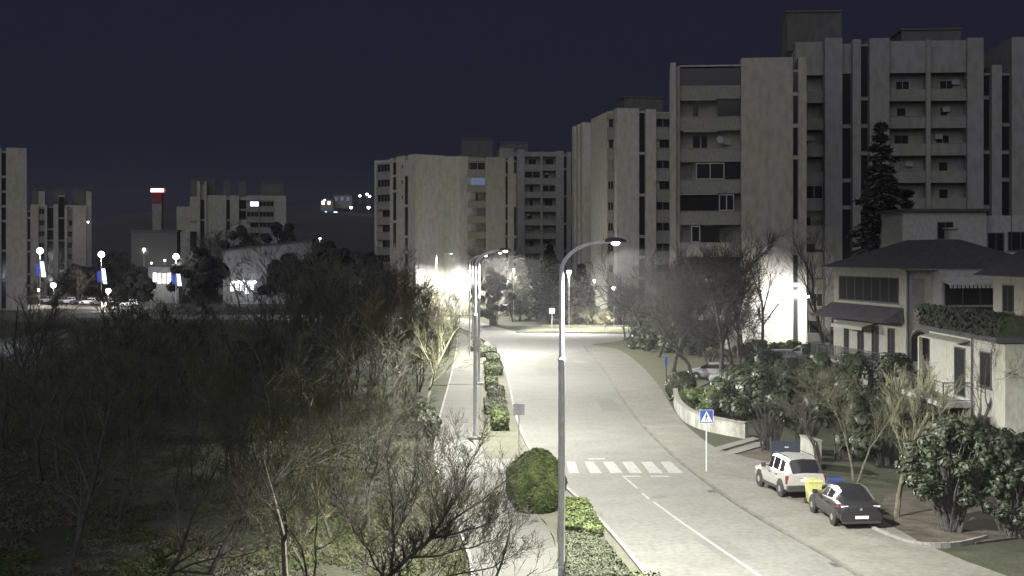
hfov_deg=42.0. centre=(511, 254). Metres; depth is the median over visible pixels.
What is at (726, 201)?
window
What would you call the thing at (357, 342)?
bare tree
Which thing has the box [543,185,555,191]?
window
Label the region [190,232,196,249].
window
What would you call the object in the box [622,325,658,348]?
verge shrub
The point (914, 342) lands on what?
arched window
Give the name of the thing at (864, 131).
window
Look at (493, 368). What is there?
hedge
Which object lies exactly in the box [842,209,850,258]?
window
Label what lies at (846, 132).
window
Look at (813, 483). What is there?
wheelie bin
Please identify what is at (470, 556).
path kerb
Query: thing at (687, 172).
window
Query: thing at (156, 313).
bare tree
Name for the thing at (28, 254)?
window
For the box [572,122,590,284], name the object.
apartment block
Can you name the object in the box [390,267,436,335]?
bare tree
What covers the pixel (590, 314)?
dry shrub
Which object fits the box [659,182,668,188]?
window
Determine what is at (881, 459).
garden shrub
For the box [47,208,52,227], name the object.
window
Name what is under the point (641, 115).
window
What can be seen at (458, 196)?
apartment block
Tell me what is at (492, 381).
hedge
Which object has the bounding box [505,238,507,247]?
window
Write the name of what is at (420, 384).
bare tree
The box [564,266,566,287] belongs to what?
window
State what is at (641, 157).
window
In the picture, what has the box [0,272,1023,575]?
ground
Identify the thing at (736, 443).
driveway strip
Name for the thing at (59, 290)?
bare tree
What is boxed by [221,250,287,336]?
bare tree
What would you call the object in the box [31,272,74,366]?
bare tree
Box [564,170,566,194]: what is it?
window
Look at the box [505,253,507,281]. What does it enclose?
window
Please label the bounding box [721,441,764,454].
driveway strip
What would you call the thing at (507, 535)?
bare tree
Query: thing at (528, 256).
window
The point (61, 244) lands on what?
window
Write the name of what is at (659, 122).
window
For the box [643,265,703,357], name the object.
bare tree
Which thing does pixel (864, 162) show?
window
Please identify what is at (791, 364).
garden shrub
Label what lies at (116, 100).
sky
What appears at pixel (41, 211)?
window
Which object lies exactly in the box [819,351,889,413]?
garden shrub
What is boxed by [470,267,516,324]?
evergreen tree
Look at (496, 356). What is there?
hedge
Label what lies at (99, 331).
bare tree
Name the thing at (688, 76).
window
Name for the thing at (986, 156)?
window
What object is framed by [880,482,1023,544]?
planting bed
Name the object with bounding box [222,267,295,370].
bare tree
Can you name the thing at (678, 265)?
bare tree
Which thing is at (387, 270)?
bare tree
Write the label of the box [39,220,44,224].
window
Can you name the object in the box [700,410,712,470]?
crosswalk sign
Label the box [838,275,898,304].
window
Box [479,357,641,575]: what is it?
verge
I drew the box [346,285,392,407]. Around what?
bare tree
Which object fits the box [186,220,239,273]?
bare tree
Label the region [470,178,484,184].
window
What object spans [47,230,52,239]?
window
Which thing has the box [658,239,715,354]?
bare tree
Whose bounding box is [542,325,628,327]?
island back kerb
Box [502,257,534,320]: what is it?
cedar tree
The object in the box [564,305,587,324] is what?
dry shrub
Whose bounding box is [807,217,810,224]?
window
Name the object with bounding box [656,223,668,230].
window
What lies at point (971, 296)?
bay window
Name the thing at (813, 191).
window
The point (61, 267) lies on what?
window
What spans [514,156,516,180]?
window
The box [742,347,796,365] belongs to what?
garden shrub
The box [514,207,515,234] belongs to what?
window
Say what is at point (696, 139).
window
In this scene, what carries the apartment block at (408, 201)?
on the ground at (50, 544)
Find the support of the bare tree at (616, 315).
on the grass verge at (651, 363)
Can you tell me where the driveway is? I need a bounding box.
[723,441,769,461]
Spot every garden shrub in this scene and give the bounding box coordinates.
[672,387,705,407]
[684,386,733,414]
[705,368,764,419]
[712,360,769,391]
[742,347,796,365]
[748,362,805,413]
[762,357,806,373]
[795,342,833,363]
[801,352,850,380]
[804,377,890,460]
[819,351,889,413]
[835,383,921,466]
[861,350,927,403]
[884,391,954,442]
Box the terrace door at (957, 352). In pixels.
[954,346,965,397]
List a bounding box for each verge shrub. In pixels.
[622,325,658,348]
[641,325,680,352]
[665,328,719,355]
[731,338,779,355]
[777,339,802,349]
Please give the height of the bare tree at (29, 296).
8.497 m
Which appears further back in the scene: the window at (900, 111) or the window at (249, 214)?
the window at (249, 214)
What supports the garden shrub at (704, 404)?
on the ground at (50, 544)
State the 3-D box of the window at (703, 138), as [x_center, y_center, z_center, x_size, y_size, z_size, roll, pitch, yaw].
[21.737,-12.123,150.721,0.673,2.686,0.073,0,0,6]
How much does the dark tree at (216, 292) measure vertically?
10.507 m
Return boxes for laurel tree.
[894,417,1005,532]
[923,413,988,456]
[951,427,1023,488]
[980,454,1023,538]
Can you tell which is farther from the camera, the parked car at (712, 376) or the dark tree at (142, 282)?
the dark tree at (142, 282)
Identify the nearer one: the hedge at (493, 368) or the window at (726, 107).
the hedge at (493, 368)
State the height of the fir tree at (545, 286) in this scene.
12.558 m
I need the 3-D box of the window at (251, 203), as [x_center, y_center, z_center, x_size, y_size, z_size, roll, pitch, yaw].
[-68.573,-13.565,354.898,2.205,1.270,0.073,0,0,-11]
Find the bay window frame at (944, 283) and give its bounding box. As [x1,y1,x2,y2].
[944,283,980,305]
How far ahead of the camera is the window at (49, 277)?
333.06 m
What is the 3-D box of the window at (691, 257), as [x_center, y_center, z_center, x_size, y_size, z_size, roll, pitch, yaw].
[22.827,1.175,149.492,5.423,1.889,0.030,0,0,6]
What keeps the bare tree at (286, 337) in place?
on the ground at (50, 544)
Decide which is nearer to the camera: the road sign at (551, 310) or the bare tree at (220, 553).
the bare tree at (220, 553)
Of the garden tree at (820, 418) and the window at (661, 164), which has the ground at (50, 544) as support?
the garden tree at (820, 418)
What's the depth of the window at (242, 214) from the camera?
354.97 m
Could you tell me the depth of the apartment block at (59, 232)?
333.28 m
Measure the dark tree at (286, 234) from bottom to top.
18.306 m
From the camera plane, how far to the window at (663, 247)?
213.88 m
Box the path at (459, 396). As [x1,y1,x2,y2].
[440,327,557,575]
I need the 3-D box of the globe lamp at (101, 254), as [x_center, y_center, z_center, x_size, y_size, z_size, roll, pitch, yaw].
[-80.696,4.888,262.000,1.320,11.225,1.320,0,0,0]
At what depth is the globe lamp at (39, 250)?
261.56 m
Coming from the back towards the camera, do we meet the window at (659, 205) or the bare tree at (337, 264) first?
the window at (659, 205)
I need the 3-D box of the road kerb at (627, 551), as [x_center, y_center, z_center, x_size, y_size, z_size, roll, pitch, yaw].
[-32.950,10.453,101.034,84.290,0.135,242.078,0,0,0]
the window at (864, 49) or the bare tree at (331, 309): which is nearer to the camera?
the bare tree at (331, 309)
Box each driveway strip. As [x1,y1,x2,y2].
[713,437,758,449]
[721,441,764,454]
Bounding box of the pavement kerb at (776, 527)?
[582,345,863,575]
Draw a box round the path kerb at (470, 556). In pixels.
[434,329,474,575]
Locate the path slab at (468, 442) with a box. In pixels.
[436,439,482,472]
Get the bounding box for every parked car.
[39,296,54,302]
[61,297,77,303]
[69,297,86,304]
[79,298,97,304]
[89,298,105,304]
[120,299,140,306]
[688,362,730,378]
[709,371,727,381]
[754,349,797,360]
[755,450,826,496]
[793,346,806,357]
[809,483,881,525]
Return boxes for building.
[129,230,181,301]
[147,265,181,302]
[221,239,314,303]
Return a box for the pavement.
[584,345,1005,575]
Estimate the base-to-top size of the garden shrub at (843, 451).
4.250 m
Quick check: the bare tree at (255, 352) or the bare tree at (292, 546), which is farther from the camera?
the bare tree at (255, 352)
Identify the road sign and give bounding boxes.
[513,404,524,453]
[549,308,554,313]
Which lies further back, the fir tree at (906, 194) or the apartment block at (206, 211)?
the apartment block at (206, 211)
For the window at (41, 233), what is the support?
in the apartment block at (59, 232)
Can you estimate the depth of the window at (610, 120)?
214.30 m
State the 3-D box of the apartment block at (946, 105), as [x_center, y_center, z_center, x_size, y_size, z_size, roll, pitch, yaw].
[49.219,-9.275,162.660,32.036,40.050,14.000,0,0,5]
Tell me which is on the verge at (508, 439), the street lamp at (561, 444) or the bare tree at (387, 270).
the street lamp at (561, 444)
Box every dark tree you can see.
[55,263,94,297]
[86,250,147,298]
[110,270,156,301]
[165,247,230,306]
[197,255,222,301]
[211,225,261,283]
[258,252,303,307]
[259,222,296,243]
[280,241,337,307]
[304,244,368,310]
[336,251,393,304]
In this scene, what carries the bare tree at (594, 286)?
on the grass verge at (651, 363)
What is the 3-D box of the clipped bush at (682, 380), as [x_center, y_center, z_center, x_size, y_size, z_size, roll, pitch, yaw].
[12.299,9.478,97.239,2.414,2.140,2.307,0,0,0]
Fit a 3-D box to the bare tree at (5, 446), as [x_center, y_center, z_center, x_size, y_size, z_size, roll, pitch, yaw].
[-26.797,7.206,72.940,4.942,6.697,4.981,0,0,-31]
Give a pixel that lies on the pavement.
(864, 549)
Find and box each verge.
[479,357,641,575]
[593,341,708,400]
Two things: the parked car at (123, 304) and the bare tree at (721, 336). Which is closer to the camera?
the bare tree at (721, 336)
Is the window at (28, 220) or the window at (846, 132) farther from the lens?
the window at (28, 220)
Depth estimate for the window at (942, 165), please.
157.21 m
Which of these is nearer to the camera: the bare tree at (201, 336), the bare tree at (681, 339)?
the bare tree at (201, 336)
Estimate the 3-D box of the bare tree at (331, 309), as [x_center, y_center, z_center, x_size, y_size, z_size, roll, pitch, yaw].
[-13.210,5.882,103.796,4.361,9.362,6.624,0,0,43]
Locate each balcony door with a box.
[844,328,848,354]
[857,327,863,355]
[871,326,878,360]
[887,328,894,355]
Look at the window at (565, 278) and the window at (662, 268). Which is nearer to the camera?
the window at (662, 268)
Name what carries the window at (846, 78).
in the apartment block at (946, 105)
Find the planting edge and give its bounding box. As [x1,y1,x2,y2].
[868,525,987,547]
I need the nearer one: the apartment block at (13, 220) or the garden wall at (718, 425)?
the garden wall at (718, 425)
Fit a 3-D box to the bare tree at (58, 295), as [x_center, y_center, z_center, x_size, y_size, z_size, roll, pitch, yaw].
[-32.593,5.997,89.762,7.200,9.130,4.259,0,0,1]
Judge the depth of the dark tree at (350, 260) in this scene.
234.43 m
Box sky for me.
[0,0,1023,218]
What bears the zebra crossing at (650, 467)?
on the carriageway
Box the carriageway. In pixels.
[504,351,854,575]
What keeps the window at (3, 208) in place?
in the apartment block at (13, 220)
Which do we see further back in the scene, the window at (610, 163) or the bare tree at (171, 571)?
the window at (610, 163)
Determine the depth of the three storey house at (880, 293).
92.39 m
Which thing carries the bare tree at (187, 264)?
on the ground at (50, 544)
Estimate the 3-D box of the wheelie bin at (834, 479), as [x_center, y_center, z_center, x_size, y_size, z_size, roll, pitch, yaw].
[13.600,9.879,56.118,0.620,1.058,0.776,0,0,6]
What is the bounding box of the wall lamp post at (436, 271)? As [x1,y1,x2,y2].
[435,253,451,317]
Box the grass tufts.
[0,420,470,575]
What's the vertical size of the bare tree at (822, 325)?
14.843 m
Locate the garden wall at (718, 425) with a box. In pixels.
[673,388,748,438]
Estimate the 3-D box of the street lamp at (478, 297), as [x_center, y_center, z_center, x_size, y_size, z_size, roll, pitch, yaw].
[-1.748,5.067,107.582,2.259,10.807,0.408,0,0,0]
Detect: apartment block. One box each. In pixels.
[0,148,26,309]
[27,189,90,296]
[177,179,285,294]
[374,154,453,314]
[444,156,483,314]
[460,138,571,303]
[467,157,515,314]
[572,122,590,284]
[591,96,668,320]
[669,57,806,348]
[780,10,1023,343]
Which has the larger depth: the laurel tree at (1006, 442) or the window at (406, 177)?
the window at (406, 177)
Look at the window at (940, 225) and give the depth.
113.79 m
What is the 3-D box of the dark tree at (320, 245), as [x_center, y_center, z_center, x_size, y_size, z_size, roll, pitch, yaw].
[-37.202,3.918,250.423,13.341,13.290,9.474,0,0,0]
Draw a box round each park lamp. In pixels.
[512,268,514,322]
[806,294,808,343]
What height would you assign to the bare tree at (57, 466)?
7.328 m
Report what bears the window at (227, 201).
in the apartment block at (206, 211)
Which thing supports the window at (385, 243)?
in the apartment block at (408, 201)
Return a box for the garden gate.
[770,437,799,459]
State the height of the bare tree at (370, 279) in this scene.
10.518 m
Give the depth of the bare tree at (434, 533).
38.97 m
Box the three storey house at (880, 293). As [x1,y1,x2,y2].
[810,228,1011,400]
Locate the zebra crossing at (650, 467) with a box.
[567,458,682,476]
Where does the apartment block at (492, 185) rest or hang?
on the ground at (50, 544)
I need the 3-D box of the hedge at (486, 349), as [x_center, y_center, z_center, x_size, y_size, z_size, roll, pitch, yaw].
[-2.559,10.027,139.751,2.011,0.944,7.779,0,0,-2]
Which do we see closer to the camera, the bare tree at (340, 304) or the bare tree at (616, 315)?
the bare tree at (340, 304)
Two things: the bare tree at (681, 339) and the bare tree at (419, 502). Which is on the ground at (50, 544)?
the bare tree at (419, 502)
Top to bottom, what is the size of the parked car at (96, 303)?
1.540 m
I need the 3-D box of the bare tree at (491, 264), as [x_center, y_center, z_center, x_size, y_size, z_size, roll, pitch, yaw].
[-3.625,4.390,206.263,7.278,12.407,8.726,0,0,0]
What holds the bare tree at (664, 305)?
on the grass verge at (651, 363)
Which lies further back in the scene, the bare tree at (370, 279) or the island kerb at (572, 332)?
the island kerb at (572, 332)
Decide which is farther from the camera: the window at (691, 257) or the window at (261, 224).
the window at (261, 224)
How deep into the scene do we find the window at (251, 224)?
354.88 m
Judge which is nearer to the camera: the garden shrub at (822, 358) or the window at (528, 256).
the garden shrub at (822, 358)
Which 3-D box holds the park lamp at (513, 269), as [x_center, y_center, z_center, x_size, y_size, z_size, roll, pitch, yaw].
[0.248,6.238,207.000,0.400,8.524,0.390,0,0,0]
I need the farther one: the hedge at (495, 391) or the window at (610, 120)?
the window at (610, 120)
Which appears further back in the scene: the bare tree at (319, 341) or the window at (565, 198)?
the window at (565, 198)
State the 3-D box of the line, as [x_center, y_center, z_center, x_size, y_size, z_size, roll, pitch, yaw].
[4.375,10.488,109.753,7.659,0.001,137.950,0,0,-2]
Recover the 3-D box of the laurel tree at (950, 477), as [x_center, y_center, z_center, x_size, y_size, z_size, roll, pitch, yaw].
[16.546,8.335,50.749,4.039,4.400,3.971,0,0,0]
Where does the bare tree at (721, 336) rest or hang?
on the ground at (50, 544)
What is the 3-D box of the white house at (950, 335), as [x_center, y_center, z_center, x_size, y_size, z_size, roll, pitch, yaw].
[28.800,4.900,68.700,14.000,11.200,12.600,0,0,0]
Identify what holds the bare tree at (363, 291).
on the ground at (50, 544)
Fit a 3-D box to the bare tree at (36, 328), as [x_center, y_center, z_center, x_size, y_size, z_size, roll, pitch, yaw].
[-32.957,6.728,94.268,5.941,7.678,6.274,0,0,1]
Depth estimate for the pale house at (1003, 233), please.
113.96 m
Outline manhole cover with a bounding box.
[652,495,667,497]
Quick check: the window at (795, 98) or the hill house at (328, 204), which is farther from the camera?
the hill house at (328, 204)
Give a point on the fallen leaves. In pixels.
(93, 550)
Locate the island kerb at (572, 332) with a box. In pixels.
[516,331,628,333]
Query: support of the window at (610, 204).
in the apartment block at (630, 170)
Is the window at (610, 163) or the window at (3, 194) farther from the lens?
the window at (3, 194)
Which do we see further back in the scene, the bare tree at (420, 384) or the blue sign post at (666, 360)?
the blue sign post at (666, 360)
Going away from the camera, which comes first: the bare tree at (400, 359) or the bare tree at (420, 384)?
the bare tree at (400, 359)
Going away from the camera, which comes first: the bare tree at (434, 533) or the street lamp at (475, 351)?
the bare tree at (434, 533)
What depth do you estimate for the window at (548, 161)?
274.43 m
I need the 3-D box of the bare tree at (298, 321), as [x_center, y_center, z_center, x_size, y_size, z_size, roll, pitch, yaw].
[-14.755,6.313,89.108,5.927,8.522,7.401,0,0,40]
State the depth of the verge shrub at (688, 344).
137.67 m
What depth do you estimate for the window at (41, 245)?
331.64 m
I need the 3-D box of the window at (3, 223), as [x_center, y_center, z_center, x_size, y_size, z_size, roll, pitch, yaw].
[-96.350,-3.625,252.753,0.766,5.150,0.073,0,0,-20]
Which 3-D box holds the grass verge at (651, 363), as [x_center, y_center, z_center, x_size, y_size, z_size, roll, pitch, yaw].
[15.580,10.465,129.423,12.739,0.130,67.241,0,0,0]
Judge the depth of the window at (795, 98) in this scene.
147.79 m
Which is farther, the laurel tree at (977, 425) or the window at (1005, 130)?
the window at (1005, 130)
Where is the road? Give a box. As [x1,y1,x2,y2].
[73,314,629,361]
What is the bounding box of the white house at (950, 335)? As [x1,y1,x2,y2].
[902,249,1023,449]
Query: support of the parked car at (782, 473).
on the pavement
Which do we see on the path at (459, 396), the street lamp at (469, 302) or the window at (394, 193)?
the street lamp at (469, 302)
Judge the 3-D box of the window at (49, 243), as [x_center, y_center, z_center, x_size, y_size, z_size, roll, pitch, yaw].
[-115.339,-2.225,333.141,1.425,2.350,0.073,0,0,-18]
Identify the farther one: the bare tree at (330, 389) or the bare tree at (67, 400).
the bare tree at (67, 400)
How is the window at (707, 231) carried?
in the apartment block at (737, 142)
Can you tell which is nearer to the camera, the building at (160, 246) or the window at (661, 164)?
the window at (661, 164)
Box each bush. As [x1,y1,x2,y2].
[400,401,442,436]
[506,447,567,513]
[664,371,696,397]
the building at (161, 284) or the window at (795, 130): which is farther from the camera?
the building at (161, 284)
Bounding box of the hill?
[91,203,373,271]
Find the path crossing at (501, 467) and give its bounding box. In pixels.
[483,459,514,472]
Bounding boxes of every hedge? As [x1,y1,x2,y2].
[468,339,484,351]
[480,345,496,356]
[483,359,503,375]
[483,396,507,414]
[484,376,498,387]
[485,352,500,361]
[486,384,505,398]
[490,407,509,430]
[564,530,634,575]
[565,496,604,535]
[633,571,659,575]
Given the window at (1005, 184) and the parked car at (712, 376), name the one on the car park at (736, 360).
the parked car at (712, 376)
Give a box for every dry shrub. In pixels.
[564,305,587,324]
[574,303,600,324]
[592,308,615,324]
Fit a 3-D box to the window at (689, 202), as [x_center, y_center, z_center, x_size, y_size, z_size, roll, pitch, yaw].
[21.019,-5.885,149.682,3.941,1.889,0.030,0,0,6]
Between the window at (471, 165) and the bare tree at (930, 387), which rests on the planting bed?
the bare tree at (930, 387)
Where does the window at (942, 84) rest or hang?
in the apartment block at (946, 105)
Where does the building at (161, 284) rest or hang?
on the ground at (50, 544)
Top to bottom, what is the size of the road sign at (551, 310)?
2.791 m
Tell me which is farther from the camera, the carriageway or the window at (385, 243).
the window at (385, 243)
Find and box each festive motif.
[36,262,45,276]
[97,269,106,283]
[172,274,181,285]
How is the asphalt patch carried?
on the carriageway
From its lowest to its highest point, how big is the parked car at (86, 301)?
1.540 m
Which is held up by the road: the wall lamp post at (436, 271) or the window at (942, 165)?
the wall lamp post at (436, 271)
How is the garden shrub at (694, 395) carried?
on the ground at (50, 544)
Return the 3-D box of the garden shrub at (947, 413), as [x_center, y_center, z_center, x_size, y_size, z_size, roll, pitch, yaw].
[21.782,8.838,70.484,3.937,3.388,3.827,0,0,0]
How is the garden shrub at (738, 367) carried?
on the ground at (50, 544)
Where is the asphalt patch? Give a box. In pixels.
[536,367,756,559]
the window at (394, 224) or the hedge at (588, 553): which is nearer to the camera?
the hedge at (588, 553)
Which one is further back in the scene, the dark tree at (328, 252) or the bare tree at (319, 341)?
the dark tree at (328, 252)
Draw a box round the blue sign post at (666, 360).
[665,356,667,377]
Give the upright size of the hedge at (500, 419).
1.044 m
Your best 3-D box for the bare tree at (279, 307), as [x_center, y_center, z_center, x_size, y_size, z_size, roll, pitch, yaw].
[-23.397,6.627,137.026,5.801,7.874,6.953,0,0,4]
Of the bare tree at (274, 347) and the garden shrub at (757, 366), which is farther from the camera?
the garden shrub at (757, 366)
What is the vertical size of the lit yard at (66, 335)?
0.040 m
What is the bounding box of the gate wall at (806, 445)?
[799,435,822,466]
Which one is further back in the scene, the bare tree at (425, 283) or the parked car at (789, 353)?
the bare tree at (425, 283)
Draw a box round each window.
[2,153,5,175]
[2,178,5,189]
[2,193,5,204]
[2,207,5,219]
[2,222,5,248]
[2,252,5,278]
[2,281,5,308]
[27,219,29,238]
[27,241,29,250]
[27,253,29,272]
[39,209,44,213]
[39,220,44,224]
[39,231,44,236]
[39,243,44,247]
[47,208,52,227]
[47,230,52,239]
[47,241,52,250]
[47,253,52,272]
[47,275,52,295]
[58,197,64,216]
[58,219,64,239]
[58,241,64,261]
[58,264,64,280]
[167,273,170,283]
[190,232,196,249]
[200,200,203,218]
[200,221,203,239]
[226,200,229,218]
[239,200,245,208]
[239,211,245,218]
[247,212,258,216]
[250,202,258,205]
[250,223,258,226]
[259,201,273,205]
[259,212,273,216]
[259,222,270,226]
[378,164,389,171]
[378,179,389,186]
[378,194,389,201]
[378,255,389,261]
[382,210,389,216]
[382,225,389,231]
[382,240,389,246]
[393,162,395,174]
[393,177,395,189]
[393,192,395,219]
[393,223,395,250]
[405,176,407,204]
[405,207,407,234]
[405,238,407,250]
[468,162,484,169]
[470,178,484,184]
[505,161,507,173]
[505,176,507,204]
[505,207,507,219]
[505,222,507,234]
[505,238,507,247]
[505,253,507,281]
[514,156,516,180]
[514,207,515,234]
[525,171,539,177]
[525,253,539,259]
[528,159,535,164]
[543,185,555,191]
[545,200,551,205]
[546,159,552,163]
[564,156,566,167]
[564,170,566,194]
[564,197,566,222]
[564,225,566,249]
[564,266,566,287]
[608,160,612,168]
[608,181,612,188]
[608,202,612,209]
[608,223,612,230]
[608,243,612,251]
[609,119,612,126]
[609,140,612,147]
[639,113,644,151]
[639,155,644,193]
[639,196,644,234]
[639,238,644,255]
[639,259,644,275]
[639,280,644,317]
[656,119,668,126]
[656,160,668,168]
[656,202,668,209]
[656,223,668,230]
[656,243,668,251]
[656,264,668,271]
[659,140,668,147]
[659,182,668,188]
[680,68,739,84]
[682,167,692,178]
[682,195,716,210]
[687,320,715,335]
[691,226,699,241]
[691,257,739,272]
[693,105,697,115]
[693,136,699,147]
[696,163,723,178]
[701,136,706,147]
[702,225,718,241]
[718,99,739,115]
[719,194,733,210]
[722,229,733,241]
[726,162,739,178]
[793,72,797,91]
[793,96,797,123]
[793,128,797,154]
[793,159,797,218]
[793,255,797,282]
[793,287,797,340]
[807,185,822,198]
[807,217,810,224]
[807,244,814,251]
[808,320,822,332]
[811,293,822,306]
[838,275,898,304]
[842,74,850,123]
[842,128,850,177]
[842,182,850,204]
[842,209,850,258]
[861,46,867,96]
[861,101,867,123]
[861,128,867,150]
[861,155,867,196]
[861,209,867,248]
[894,135,907,143]
[896,81,908,88]
[897,108,904,115]
[898,162,911,169]
[911,332,928,361]
[912,279,923,307]
[935,135,948,142]
[937,222,952,238]
[939,81,952,88]
[939,162,946,170]
[939,189,947,197]
[940,108,946,115]
[946,284,992,304]
[977,413,990,430]
[978,351,991,389]
[984,75,989,95]
[984,99,989,149]
[984,154,989,204]
[988,233,1003,251]
[1000,284,1014,314]
[1002,75,1008,122]
[1002,127,1008,149]
[1002,154,1008,177]
[1002,181,1008,214]
[1007,232,1023,251]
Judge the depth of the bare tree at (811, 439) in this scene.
65.14 m
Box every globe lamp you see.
[37,248,42,307]
[98,251,104,307]
[173,253,178,306]
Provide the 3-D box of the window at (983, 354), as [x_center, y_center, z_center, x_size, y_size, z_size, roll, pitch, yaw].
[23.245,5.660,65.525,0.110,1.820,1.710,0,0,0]
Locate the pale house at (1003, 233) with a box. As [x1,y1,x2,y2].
[875,209,1023,253]
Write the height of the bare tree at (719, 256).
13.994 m
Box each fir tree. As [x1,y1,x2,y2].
[523,242,567,322]
[564,263,597,322]
[824,121,903,353]
[898,185,915,208]
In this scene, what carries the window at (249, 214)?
in the apartment block at (206, 211)
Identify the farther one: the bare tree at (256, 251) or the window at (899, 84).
the bare tree at (256, 251)
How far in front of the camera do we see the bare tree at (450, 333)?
115.26 m
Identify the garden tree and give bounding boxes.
[717,367,807,450]
[767,367,843,441]
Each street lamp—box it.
[468,254,488,355]
[472,255,487,335]
[473,248,510,436]
[477,251,503,382]
[558,237,625,575]
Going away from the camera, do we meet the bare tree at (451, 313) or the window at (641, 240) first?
the bare tree at (451, 313)
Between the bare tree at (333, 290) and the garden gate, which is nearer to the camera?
the garden gate
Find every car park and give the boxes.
[27,294,155,308]
[700,353,830,391]
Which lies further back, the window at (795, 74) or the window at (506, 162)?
the window at (506, 162)
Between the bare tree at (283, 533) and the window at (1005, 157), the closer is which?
the bare tree at (283, 533)
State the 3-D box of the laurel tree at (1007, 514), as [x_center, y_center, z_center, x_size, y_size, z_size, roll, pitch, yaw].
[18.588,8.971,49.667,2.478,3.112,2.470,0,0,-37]
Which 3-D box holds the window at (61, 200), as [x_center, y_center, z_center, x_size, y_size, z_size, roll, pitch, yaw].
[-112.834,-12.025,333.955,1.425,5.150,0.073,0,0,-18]
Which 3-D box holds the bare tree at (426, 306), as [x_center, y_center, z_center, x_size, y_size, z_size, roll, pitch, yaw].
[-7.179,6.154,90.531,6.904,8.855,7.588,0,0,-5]
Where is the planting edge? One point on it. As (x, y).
(962, 543)
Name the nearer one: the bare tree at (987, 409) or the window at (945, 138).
the bare tree at (987, 409)
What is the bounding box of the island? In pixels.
[521,326,627,331]
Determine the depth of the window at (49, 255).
333.10 m
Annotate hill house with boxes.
[320,197,334,210]
[334,193,353,208]
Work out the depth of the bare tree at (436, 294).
109.76 m
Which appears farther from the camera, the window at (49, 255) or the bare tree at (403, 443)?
the window at (49, 255)
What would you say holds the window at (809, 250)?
in the apartment block at (946, 105)
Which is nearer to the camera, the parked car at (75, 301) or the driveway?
the driveway
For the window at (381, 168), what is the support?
in the apartment block at (408, 201)
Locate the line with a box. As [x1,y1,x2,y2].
[575,361,760,575]
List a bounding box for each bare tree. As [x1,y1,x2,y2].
[0,276,79,408]
[0,280,46,370]
[0,327,62,449]
[1,290,200,575]
[7,295,84,404]
[27,296,183,441]
[28,307,129,434]
[29,324,105,482]
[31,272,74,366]
[46,281,68,307]
[69,258,106,306]
[71,289,191,448]
[84,340,252,511]
[88,280,155,408]
[90,275,200,410]
[96,273,113,310]
[122,376,315,575]
[145,289,234,409]
[157,247,204,306]
[167,348,322,575]
[180,361,337,524]
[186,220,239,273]
[190,295,271,406]
[200,295,316,441]
[207,359,425,574]
[211,247,265,311]
[219,313,347,453]
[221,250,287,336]
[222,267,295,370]
[230,305,340,439]
[230,420,373,575]
[240,229,296,313]
[241,285,333,404]
[246,392,367,539]
[248,307,336,441]
[255,282,308,338]
[257,359,365,512]
[265,250,308,325]
[266,229,330,315]
[269,258,365,385]
[293,262,364,387]
[296,241,355,342]
[296,303,357,410]
[298,362,366,477]
[301,254,374,374]
[302,294,386,420]
[304,271,382,389]
[315,293,399,399]
[316,352,437,525]
[318,405,543,575]
[319,259,399,373]
[329,263,404,375]
[332,342,429,463]
[338,394,455,494]
[342,252,422,366]
[342,264,426,385]
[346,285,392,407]
[346,304,429,425]
[347,286,446,380]
[356,265,437,338]
[357,283,457,408]
[360,250,424,305]
[382,263,435,364]
[382,304,442,405]
[384,247,425,305]
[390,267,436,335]
[396,282,498,405]
[399,291,459,391]
[406,479,503,539]
[410,277,438,341]
[425,308,471,369]
[427,288,472,356]
[462,472,579,575]
[466,246,511,318]
[502,273,523,321]
[564,237,656,326]
[602,272,662,337]
[606,247,693,377]
[629,241,771,363]
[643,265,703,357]
[656,222,763,356]
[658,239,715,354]
[658,263,783,369]
[662,264,760,371]
[668,241,752,370]
[699,227,787,357]
[736,208,825,338]
[747,359,835,472]
[774,244,836,343]
[779,210,829,347]
[786,353,934,482]
[879,355,975,516]
[940,302,1023,428]
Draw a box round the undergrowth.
[0,319,449,499]
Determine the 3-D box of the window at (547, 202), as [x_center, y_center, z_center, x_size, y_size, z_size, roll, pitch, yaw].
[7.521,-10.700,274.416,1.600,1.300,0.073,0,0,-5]
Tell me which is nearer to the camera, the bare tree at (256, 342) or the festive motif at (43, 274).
the bare tree at (256, 342)
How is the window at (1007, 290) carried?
in the white house at (950, 335)
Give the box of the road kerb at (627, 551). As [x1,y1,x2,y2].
[63,317,647,575]
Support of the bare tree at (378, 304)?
on the ground at (50, 544)
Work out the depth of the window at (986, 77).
155.99 m
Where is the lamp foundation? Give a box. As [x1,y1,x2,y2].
[468,436,482,440]
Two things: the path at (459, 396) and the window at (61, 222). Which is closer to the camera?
the path at (459, 396)
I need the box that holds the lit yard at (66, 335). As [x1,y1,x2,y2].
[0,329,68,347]
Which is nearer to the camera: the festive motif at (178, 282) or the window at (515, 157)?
the festive motif at (178, 282)
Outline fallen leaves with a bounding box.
[0,420,467,575]
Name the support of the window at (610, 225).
in the apartment block at (630, 170)
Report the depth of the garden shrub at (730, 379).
84.91 m
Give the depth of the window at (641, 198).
213.36 m
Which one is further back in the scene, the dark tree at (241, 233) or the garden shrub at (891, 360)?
the dark tree at (241, 233)
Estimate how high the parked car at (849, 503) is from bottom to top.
1.505 m
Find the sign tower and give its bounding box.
[150,188,165,229]
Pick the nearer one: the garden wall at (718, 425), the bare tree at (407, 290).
the garden wall at (718, 425)
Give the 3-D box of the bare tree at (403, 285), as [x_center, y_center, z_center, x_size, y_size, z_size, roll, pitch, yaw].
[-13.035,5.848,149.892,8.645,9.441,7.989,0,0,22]
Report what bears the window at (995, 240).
in the pale house at (1003, 233)
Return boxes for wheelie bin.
[804,477,822,502]
[827,476,843,483]

